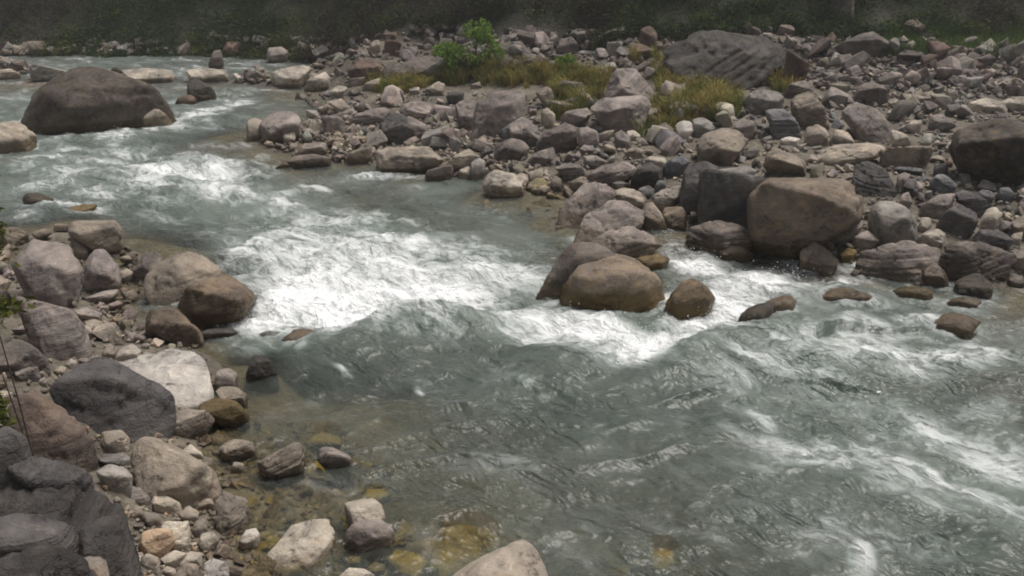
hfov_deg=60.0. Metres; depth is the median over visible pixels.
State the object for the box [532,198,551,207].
stone
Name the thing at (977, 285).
rock
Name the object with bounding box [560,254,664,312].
boulder
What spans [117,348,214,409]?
rock
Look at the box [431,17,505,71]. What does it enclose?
bush
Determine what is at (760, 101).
rock
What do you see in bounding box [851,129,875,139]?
rock
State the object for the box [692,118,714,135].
rock
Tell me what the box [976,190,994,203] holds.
stone
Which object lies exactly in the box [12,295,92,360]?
rock
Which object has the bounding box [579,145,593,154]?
stone
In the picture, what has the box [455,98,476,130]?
rock
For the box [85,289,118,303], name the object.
stone
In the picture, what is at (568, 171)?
rock
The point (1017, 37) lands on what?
green grass
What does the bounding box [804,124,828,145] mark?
rock
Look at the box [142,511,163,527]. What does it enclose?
stone
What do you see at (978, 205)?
rock
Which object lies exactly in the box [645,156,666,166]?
stone
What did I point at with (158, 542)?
stone
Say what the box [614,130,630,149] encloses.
stone
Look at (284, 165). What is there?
stone
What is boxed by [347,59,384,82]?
boulder
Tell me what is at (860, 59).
stone
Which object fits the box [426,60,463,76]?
rock
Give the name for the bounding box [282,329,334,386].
stone
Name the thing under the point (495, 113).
boulder
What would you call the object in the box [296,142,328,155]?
rock
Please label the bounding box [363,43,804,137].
dry grass
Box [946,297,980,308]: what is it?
stone
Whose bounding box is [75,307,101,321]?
stone
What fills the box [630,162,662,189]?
rock
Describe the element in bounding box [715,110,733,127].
stone
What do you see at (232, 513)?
stone
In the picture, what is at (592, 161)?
stone
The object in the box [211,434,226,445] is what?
stone
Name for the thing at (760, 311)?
rock
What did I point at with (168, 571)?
stone
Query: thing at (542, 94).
rock
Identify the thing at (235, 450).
stone
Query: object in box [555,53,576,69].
bush
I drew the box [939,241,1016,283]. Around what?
rock
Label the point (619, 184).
stone
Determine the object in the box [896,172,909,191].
stone
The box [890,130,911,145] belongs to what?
stone
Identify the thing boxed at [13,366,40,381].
stone
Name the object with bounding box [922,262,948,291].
stone
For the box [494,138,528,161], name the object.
rock
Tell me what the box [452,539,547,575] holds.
rock
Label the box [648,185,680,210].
rock
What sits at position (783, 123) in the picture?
rock
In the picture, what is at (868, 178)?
rock
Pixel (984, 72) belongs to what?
bank rubble
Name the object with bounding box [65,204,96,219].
stone
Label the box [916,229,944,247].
stone
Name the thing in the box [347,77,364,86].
stone
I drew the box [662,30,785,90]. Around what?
boulder
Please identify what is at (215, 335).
stone
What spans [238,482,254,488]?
stone
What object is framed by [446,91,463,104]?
stone
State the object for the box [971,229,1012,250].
stone
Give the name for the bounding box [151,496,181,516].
stone
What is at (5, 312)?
plant
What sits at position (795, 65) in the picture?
rock
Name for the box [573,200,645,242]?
boulder
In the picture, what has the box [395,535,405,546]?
stone
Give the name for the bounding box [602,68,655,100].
boulder
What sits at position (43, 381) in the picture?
stone
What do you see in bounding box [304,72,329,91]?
rock
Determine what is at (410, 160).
boulder
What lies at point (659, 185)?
stone
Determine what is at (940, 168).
stone
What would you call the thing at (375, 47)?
rock
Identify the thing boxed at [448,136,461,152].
stone
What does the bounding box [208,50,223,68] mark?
rock
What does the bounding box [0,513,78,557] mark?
stone
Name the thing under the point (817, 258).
rock
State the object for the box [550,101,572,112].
stone
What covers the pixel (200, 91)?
rock
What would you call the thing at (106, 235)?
rock
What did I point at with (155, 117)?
boulder
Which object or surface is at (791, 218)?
boulder
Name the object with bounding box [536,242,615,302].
boulder
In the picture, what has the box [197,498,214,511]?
stone
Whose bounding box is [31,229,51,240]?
stone
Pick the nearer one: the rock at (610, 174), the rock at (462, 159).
the rock at (610, 174)
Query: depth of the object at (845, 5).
33.41 m
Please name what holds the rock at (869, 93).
on the ground at (374, 382)
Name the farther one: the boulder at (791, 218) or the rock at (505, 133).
the rock at (505, 133)
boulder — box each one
[0,121,36,153]
[11,239,83,307]
[21,67,175,134]
[28,63,66,81]
[48,357,175,442]
[122,68,175,84]
[142,109,172,126]
[143,251,221,309]
[259,111,301,144]
[271,65,311,89]
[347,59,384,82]
[375,146,443,175]
[381,56,442,82]
[469,91,525,140]
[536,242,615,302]
[557,182,616,228]
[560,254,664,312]
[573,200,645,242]
[591,95,650,133]
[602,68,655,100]
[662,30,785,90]
[696,128,748,164]
[697,168,766,227]
[747,177,863,261]
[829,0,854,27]
[832,31,889,57]
[841,102,889,142]
[855,240,940,288]
[948,118,1023,185]
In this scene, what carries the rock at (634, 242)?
on the ground at (374, 382)
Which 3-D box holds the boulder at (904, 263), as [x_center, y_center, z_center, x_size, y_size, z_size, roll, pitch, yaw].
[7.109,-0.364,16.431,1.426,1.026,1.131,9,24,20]
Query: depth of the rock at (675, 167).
20.66 m
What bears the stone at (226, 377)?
on the ground at (374, 382)
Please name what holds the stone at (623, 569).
on the ground at (374, 382)
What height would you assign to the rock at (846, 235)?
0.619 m
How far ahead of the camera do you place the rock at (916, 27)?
33.54 m
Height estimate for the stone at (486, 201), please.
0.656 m
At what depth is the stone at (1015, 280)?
15.74 m
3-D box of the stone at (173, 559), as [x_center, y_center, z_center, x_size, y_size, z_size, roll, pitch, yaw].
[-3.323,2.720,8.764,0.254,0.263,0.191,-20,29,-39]
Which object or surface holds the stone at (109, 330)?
on the ground at (374, 382)
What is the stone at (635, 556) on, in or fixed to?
on the ground at (374, 382)
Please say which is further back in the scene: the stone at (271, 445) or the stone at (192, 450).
the stone at (271, 445)
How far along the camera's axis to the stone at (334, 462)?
10.56 m
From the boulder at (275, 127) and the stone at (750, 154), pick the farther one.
the boulder at (275, 127)
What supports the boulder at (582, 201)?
on the ground at (374, 382)
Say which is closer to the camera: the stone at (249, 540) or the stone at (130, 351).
the stone at (249, 540)
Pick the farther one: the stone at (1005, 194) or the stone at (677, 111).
the stone at (677, 111)
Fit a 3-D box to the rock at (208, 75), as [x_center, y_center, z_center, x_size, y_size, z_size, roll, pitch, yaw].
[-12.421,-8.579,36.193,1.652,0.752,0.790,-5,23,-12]
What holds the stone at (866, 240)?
on the ground at (374, 382)
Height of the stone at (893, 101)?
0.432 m
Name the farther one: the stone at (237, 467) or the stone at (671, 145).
the stone at (671, 145)
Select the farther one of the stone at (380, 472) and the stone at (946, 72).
the stone at (946, 72)
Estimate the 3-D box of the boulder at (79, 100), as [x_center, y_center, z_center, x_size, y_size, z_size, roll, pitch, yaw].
[-13.329,-5.537,28.610,4.638,3.097,3.412,-11,25,-25]
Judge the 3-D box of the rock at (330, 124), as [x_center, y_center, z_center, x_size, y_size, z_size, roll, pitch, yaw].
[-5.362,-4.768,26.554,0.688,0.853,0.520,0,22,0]
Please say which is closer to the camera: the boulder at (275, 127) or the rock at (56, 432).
the rock at (56, 432)
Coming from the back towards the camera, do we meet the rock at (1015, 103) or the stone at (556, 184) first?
the rock at (1015, 103)
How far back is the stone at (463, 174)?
22.43 m
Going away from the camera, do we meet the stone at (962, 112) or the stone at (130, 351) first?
the stone at (130, 351)
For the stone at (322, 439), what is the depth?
11.38 m
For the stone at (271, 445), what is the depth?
11.34 m
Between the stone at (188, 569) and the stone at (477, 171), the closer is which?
the stone at (188, 569)
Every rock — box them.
[0,69,20,81]
[0,338,50,376]
[0,479,142,574]
[8,391,97,472]
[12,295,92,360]
[68,220,123,254]
[83,249,122,293]
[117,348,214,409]
[130,437,221,507]
[133,251,161,283]
[145,307,203,347]
[175,95,196,104]
[177,273,257,328]
[186,68,228,83]
[187,79,216,101]
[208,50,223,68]
[222,41,241,55]
[246,118,261,141]
[266,47,288,67]
[267,519,334,575]
[287,154,330,169]
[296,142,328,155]
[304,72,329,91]
[321,116,344,134]
[328,86,346,98]
[346,146,372,165]
[349,107,389,124]
[362,78,379,90]
[368,40,381,55]
[378,112,412,144]
[384,39,401,54]
[399,101,432,120]
[407,116,427,138]
[425,81,444,95]
[425,165,452,184]
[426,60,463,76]
[429,524,500,575]
[448,149,479,172]
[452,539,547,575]
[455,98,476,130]
[482,169,525,198]
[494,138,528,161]
[501,122,511,138]
[508,117,541,145]
[527,147,555,165]
[536,87,553,106]
[536,123,578,152]
[555,163,587,180]
[556,37,578,53]
[560,108,590,126]
[569,177,592,191]
[578,126,598,149]
[587,161,636,187]
[590,226,662,258]
[603,26,625,39]
[606,41,622,55]
[615,188,645,208]
[629,43,653,59]
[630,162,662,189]
[639,26,656,49]
[642,202,667,233]
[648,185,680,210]
[662,155,688,178]
[662,206,686,231]
[664,278,714,319]
[679,161,718,214]
[685,220,752,257]
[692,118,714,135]
[719,166,757,174]
[731,118,757,139]
[738,303,773,321]
[743,90,784,114]
[763,148,806,175]
[765,109,801,139]
[782,49,809,81]
[784,80,816,96]
[790,92,829,129]
[800,241,838,275]
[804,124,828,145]
[816,143,885,164]
[820,288,872,301]
[831,220,862,242]
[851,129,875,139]
[851,161,897,196]
[852,82,889,105]
[868,201,917,244]
[879,146,933,168]
[896,50,924,61]
[900,19,924,34]
[918,193,955,218]
[927,114,955,131]
[936,203,978,238]
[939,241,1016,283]
[952,273,993,309]
[955,190,989,217]
[968,98,1006,113]
[1002,96,1023,111]
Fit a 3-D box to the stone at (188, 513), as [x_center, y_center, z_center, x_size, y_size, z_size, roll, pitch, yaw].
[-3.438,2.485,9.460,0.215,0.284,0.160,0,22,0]
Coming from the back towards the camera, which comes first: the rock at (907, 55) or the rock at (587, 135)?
the rock at (907, 55)
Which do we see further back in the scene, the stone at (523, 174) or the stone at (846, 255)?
the stone at (523, 174)
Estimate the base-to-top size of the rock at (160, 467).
0.944 m
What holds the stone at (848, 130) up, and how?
on the ground at (374, 382)
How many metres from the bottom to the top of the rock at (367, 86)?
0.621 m
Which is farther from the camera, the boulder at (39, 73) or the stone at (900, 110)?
the boulder at (39, 73)
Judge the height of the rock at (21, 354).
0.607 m
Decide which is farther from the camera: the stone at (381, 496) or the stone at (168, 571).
the stone at (381, 496)
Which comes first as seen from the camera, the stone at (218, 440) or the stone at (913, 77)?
the stone at (218, 440)
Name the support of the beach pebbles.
on the ground at (374, 382)
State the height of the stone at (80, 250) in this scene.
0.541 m
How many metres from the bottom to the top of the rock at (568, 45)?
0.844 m
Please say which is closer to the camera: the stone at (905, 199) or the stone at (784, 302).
the stone at (784, 302)
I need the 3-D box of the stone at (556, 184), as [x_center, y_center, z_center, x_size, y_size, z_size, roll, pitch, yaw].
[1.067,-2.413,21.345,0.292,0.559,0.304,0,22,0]
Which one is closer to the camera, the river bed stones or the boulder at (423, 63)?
the river bed stones
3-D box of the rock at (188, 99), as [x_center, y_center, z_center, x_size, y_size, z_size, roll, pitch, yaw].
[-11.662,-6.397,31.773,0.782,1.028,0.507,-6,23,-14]
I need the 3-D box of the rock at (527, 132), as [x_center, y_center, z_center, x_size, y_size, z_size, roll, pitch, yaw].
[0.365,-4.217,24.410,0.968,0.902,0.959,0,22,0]
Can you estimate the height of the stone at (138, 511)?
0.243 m
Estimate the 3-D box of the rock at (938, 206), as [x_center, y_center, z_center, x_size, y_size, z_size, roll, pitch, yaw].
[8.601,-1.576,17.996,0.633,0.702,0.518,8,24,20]
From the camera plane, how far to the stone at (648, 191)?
19.91 m
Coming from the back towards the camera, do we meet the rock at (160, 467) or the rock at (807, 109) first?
the rock at (807, 109)
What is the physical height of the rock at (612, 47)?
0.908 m
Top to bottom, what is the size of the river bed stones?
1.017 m
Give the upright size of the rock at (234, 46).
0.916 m
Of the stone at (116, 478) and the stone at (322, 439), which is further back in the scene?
the stone at (322, 439)
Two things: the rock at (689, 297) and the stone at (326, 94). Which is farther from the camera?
the stone at (326, 94)
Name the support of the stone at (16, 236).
on the ground at (374, 382)
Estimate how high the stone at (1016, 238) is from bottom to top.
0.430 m
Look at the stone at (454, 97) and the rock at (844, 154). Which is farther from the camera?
the stone at (454, 97)
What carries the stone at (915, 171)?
on the ground at (374, 382)
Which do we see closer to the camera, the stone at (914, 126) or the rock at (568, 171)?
the rock at (568, 171)
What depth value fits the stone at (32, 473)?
5.16 m
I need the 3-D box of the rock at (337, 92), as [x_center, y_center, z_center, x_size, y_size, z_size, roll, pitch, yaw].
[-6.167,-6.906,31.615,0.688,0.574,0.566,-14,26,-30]
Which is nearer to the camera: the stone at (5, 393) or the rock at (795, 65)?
the stone at (5, 393)
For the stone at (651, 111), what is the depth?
25.10 m
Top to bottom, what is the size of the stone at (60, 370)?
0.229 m
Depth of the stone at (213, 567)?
8.61 m
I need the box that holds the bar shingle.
[260,61,1023,281]
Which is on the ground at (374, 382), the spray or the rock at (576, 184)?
the rock at (576, 184)
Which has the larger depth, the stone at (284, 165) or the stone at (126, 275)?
the stone at (284, 165)
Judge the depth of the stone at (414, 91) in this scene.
30.38 m
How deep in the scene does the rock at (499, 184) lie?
20.87 m
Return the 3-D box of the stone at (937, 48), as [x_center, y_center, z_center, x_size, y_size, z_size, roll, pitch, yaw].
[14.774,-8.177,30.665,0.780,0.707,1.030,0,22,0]
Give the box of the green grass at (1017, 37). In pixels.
[825,15,1023,57]
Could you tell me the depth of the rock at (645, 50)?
31.27 m
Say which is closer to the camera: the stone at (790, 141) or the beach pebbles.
the beach pebbles
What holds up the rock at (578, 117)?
on the ground at (374, 382)
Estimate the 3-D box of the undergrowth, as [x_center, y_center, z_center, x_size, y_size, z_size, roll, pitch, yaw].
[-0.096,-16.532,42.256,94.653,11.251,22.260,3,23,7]
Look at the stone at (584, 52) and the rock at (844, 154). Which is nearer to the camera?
the rock at (844, 154)
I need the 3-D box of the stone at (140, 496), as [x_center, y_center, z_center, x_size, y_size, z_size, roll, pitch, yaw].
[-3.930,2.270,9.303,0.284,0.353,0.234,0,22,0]
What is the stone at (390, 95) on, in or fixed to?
on the ground at (374, 382)
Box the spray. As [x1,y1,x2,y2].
[114,126,990,570]
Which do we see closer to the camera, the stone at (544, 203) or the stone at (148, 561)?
the stone at (148, 561)
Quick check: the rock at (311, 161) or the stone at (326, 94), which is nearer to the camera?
the rock at (311, 161)
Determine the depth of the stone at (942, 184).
18.36 m
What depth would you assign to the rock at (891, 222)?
16.82 m
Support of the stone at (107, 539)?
on the rock at (77, 508)
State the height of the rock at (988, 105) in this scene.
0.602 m
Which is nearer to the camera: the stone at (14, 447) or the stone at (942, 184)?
the stone at (14, 447)
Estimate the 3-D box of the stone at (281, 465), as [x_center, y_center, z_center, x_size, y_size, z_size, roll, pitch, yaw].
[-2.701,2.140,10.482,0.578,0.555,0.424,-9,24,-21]
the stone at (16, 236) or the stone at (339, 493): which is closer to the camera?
the stone at (339, 493)
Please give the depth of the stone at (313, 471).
10.56 m
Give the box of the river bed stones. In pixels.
[211,178,704,575]
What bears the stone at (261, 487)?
on the ground at (374, 382)
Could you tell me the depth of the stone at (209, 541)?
9.00 m
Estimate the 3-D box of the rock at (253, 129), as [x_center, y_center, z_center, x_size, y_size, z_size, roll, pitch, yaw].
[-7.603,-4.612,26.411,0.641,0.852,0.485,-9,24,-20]
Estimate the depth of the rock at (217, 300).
14.04 m
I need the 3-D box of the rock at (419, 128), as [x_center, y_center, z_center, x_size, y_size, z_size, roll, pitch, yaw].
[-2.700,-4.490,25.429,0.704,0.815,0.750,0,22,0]
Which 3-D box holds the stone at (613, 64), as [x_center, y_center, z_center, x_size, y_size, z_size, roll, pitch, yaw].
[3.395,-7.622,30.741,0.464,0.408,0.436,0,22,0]
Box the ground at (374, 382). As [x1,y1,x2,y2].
[0,0,1023,575]
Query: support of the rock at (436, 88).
on the ground at (374, 382)
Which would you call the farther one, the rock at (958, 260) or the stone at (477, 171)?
the stone at (477, 171)
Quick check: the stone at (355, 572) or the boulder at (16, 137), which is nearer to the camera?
the stone at (355, 572)
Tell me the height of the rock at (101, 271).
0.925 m
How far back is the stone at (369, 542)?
9.23 m
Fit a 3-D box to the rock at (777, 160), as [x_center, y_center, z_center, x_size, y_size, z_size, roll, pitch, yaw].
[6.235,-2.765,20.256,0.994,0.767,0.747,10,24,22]
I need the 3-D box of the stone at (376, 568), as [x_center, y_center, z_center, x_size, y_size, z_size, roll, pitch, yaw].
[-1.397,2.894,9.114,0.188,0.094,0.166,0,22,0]
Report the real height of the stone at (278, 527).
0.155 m
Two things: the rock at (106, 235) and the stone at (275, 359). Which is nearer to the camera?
the stone at (275, 359)
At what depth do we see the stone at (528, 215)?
19.96 m
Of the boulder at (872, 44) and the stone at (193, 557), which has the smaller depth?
the stone at (193, 557)
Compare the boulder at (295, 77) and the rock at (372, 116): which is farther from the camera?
the boulder at (295, 77)
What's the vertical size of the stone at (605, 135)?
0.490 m
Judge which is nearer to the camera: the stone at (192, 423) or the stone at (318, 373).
the stone at (192, 423)
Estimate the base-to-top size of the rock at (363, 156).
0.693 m
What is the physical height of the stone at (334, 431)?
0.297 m
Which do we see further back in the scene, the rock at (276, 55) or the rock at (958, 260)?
the rock at (276, 55)
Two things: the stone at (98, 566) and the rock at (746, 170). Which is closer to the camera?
the stone at (98, 566)
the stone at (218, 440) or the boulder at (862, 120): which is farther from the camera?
the boulder at (862, 120)
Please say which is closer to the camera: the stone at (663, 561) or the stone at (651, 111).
the stone at (663, 561)
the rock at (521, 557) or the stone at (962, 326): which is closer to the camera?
the rock at (521, 557)
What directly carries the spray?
on the river
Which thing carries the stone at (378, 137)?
on the ground at (374, 382)
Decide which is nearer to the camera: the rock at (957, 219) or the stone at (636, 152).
the rock at (957, 219)
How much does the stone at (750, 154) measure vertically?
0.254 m
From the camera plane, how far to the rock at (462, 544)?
9.47 m
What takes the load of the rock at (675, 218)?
on the ground at (374, 382)
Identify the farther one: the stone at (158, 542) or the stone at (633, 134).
the stone at (633, 134)
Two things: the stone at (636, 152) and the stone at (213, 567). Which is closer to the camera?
the stone at (213, 567)
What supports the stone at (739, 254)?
on the ground at (374, 382)
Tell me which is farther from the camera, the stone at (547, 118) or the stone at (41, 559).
the stone at (547, 118)
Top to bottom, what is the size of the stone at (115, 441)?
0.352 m
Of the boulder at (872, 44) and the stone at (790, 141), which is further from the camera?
the boulder at (872, 44)
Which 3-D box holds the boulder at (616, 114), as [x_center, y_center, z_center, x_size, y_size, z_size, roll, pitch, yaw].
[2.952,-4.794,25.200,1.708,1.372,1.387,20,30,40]
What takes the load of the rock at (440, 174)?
on the ground at (374, 382)
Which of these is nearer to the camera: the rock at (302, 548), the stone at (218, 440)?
the rock at (302, 548)
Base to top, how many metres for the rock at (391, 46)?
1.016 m
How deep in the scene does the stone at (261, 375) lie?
12.57 m
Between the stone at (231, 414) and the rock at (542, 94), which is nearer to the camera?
the stone at (231, 414)
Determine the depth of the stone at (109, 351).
12.35 m
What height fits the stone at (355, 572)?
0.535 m
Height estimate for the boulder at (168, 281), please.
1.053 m
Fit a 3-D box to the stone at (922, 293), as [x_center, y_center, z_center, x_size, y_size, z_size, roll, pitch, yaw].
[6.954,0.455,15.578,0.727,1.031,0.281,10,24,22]
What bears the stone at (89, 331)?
on the ground at (374, 382)
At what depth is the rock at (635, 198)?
19.59 m
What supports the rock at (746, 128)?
on the ground at (374, 382)
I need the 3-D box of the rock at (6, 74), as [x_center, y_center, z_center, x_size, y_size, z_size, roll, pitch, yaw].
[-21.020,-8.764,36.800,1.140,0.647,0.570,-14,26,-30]
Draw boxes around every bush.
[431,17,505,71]
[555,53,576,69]
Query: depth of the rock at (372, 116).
27.30 m
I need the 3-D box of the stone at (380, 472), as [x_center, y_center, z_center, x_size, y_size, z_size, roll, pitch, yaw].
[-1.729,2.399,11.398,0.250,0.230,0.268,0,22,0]
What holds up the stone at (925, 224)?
on the ground at (374, 382)
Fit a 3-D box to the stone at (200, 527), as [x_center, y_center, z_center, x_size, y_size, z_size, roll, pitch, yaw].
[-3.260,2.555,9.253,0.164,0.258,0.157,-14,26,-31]
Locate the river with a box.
[0,54,1023,575]
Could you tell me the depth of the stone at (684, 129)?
23.99 m
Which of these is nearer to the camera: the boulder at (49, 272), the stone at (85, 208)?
the boulder at (49, 272)
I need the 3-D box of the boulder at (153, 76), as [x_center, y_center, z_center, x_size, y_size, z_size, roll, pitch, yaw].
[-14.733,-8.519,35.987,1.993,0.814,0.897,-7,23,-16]
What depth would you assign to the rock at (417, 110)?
27.25 m
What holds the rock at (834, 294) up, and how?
on the ground at (374, 382)
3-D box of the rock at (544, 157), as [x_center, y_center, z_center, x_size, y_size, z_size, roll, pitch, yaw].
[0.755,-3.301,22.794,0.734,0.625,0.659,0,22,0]
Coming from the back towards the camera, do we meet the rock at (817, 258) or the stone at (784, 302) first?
the rock at (817, 258)
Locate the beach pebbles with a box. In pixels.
[0,223,243,575]
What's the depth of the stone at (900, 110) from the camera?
24.20 m
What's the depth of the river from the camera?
13.14 m
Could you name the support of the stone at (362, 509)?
on the ground at (374, 382)
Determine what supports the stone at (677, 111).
on the ground at (374, 382)
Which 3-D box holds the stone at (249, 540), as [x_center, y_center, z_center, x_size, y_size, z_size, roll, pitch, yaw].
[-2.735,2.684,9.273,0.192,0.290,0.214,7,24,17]
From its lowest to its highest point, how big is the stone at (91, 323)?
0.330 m
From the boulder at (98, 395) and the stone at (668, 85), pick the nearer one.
the boulder at (98, 395)
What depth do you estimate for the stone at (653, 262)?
16.39 m
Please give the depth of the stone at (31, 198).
20.24 m
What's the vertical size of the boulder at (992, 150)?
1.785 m
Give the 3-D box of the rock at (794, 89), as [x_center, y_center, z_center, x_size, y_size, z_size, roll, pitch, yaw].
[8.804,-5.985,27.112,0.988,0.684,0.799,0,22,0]
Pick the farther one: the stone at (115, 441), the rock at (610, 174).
the rock at (610, 174)
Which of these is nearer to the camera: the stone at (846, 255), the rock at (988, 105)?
the stone at (846, 255)
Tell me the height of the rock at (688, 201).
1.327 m
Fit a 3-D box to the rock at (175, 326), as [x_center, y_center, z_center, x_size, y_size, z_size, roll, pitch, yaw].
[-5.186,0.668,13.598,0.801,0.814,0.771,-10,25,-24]
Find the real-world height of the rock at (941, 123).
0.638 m
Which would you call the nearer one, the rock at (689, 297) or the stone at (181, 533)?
the stone at (181, 533)
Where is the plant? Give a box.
[0,197,37,457]
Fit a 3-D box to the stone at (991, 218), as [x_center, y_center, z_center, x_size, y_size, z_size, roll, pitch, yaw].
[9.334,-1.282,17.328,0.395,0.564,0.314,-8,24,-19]
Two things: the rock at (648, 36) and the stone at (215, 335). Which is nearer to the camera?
the stone at (215, 335)
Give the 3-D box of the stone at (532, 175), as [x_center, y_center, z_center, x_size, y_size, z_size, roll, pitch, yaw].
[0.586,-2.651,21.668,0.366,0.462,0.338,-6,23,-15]
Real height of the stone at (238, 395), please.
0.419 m
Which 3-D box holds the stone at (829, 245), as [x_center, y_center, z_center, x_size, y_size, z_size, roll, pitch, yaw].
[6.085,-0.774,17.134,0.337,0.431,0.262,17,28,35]
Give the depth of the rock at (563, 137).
23.54 m
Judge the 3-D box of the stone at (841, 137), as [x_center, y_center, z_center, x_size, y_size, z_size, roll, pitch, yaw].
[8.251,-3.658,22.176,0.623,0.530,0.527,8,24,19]
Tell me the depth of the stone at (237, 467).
10.46 m
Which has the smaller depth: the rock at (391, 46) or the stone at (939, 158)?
the stone at (939, 158)
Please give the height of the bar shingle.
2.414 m
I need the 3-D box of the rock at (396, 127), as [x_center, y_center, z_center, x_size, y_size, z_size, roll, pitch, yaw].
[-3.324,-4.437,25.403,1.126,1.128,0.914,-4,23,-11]
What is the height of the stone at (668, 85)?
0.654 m
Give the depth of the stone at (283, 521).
9.73 m
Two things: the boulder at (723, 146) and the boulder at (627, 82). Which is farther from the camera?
the boulder at (627, 82)
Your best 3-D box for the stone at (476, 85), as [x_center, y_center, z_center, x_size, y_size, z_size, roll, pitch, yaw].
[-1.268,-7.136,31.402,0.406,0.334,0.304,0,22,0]
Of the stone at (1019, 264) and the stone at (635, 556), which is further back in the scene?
the stone at (1019, 264)
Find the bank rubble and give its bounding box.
[0,22,1023,95]
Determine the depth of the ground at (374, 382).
13.92 m
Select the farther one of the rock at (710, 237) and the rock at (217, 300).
the rock at (710, 237)
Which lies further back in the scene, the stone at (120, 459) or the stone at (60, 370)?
the stone at (60, 370)
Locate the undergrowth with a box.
[0,0,1023,64]
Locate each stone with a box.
[0,227,28,246]
[0,390,13,401]
[0,426,33,489]
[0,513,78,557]
[0,543,97,575]
[6,457,94,491]
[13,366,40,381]
[22,192,56,224]
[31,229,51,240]
[39,377,48,386]
[53,366,67,375]
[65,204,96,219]
[65,358,76,369]
[69,240,88,259]
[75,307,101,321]
[77,514,142,575]
[83,319,103,329]
[84,556,109,575]
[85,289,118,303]
[85,325,94,338]
[91,322,120,342]
[96,464,132,497]
[97,453,130,465]
[99,430,129,452]
[102,344,116,358]
[115,344,140,360]
[120,268,133,283]
[130,505,143,519]
[131,486,151,511]
[139,528,174,557]
[140,553,159,575]
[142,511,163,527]
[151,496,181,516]
[160,550,187,567]
[161,521,190,550]
[161,566,176,575]
[173,409,214,438]
[177,563,199,575]
[179,506,198,521]
[179,551,201,566]
[184,444,203,460]
[192,519,207,537]
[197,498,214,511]
[198,531,219,551]
[199,398,249,431]
[200,558,229,575]
[202,328,236,341]
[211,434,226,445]
[214,368,237,395]
[215,386,247,408]
[215,491,248,535]
[218,439,257,462]
[230,462,245,473]
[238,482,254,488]
[238,528,260,550]
[246,355,279,392]
[256,514,286,526]
[257,442,305,486]
[258,481,267,491]
[262,332,283,374]
[265,441,275,449]
[269,522,289,531]
[275,160,290,169]
[282,132,295,144]
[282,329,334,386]
[305,466,326,485]
[308,432,342,451]
[317,447,354,487]
[322,91,330,98]
[324,428,349,436]
[330,489,349,497]
[339,568,374,575]
[344,498,386,527]
[345,519,394,569]
[345,555,360,567]
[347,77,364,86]
[362,489,390,504]
[366,130,387,147]
[367,562,384,575]
[373,468,385,476]
[380,85,403,106]
[386,550,426,575]
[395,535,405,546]
[409,87,419,94]
[439,38,452,48]
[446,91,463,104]
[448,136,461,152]
[458,166,469,180]
[469,158,484,185]
[471,82,481,88]
[475,199,489,208]
[516,58,535,67]
[516,173,527,184]
[526,207,532,220]
[528,169,542,181]
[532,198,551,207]
[541,108,554,128]
[545,544,561,558]
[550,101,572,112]
[550,176,561,192]
[578,50,594,56]
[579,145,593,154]
[583,155,606,167]
[599,130,614,141]
[604,62,615,71]
[604,145,615,152]
[609,564,629,575]
[612,181,626,188]
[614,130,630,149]
[624,147,644,157]
[626,130,640,140]
[626,546,646,573]
[636,254,669,277]
[638,185,654,198]
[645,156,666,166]
[647,107,660,122]
[650,547,676,575]
[654,180,665,192]
[659,135,680,155]
[660,80,684,97]
[672,107,686,121]
[675,121,693,138]
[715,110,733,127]
[717,246,753,263]
[741,149,759,158]
[765,295,795,312]
[780,137,799,144]
[822,241,834,251]
[829,130,854,144]
[839,248,856,263]
[840,51,870,72]
[845,128,852,137]
[849,230,879,250]
[886,100,916,121]
[887,98,897,107]
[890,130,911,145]
[893,167,925,174]
[893,286,933,299]
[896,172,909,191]
[898,192,911,208]
[904,71,921,84]
[907,120,921,133]
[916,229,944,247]
[918,217,931,231]
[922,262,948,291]
[926,41,950,56]
[929,174,956,193]
[930,155,945,162]
[933,163,947,175]
[934,313,980,339]
[936,67,962,78]
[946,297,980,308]
[956,106,974,118]
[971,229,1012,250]
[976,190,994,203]
[979,207,1002,229]
[994,187,1015,202]
[1007,274,1023,287]
[1010,232,1022,247]
[1011,216,1023,239]
[1013,248,1023,273]
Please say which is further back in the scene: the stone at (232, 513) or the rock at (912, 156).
the rock at (912, 156)
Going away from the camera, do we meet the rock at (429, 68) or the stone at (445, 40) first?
the rock at (429, 68)
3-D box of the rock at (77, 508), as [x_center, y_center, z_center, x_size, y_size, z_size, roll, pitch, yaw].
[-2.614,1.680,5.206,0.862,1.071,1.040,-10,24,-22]
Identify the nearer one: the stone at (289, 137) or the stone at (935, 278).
the stone at (935, 278)
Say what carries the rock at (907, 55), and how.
on the ground at (374, 382)
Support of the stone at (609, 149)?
on the ground at (374, 382)
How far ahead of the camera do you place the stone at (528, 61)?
31.43 m
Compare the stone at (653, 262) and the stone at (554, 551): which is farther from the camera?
the stone at (653, 262)
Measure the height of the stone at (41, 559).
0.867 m
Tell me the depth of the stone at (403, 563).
9.21 m
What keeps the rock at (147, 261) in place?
on the ground at (374, 382)
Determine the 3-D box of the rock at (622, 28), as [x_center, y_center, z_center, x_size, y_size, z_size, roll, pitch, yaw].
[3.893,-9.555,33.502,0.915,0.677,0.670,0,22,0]
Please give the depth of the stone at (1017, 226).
16.96 m
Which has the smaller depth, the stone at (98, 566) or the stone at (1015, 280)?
the stone at (98, 566)
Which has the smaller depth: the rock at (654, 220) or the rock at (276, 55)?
the rock at (654, 220)
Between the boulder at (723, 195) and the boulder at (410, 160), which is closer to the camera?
the boulder at (723, 195)

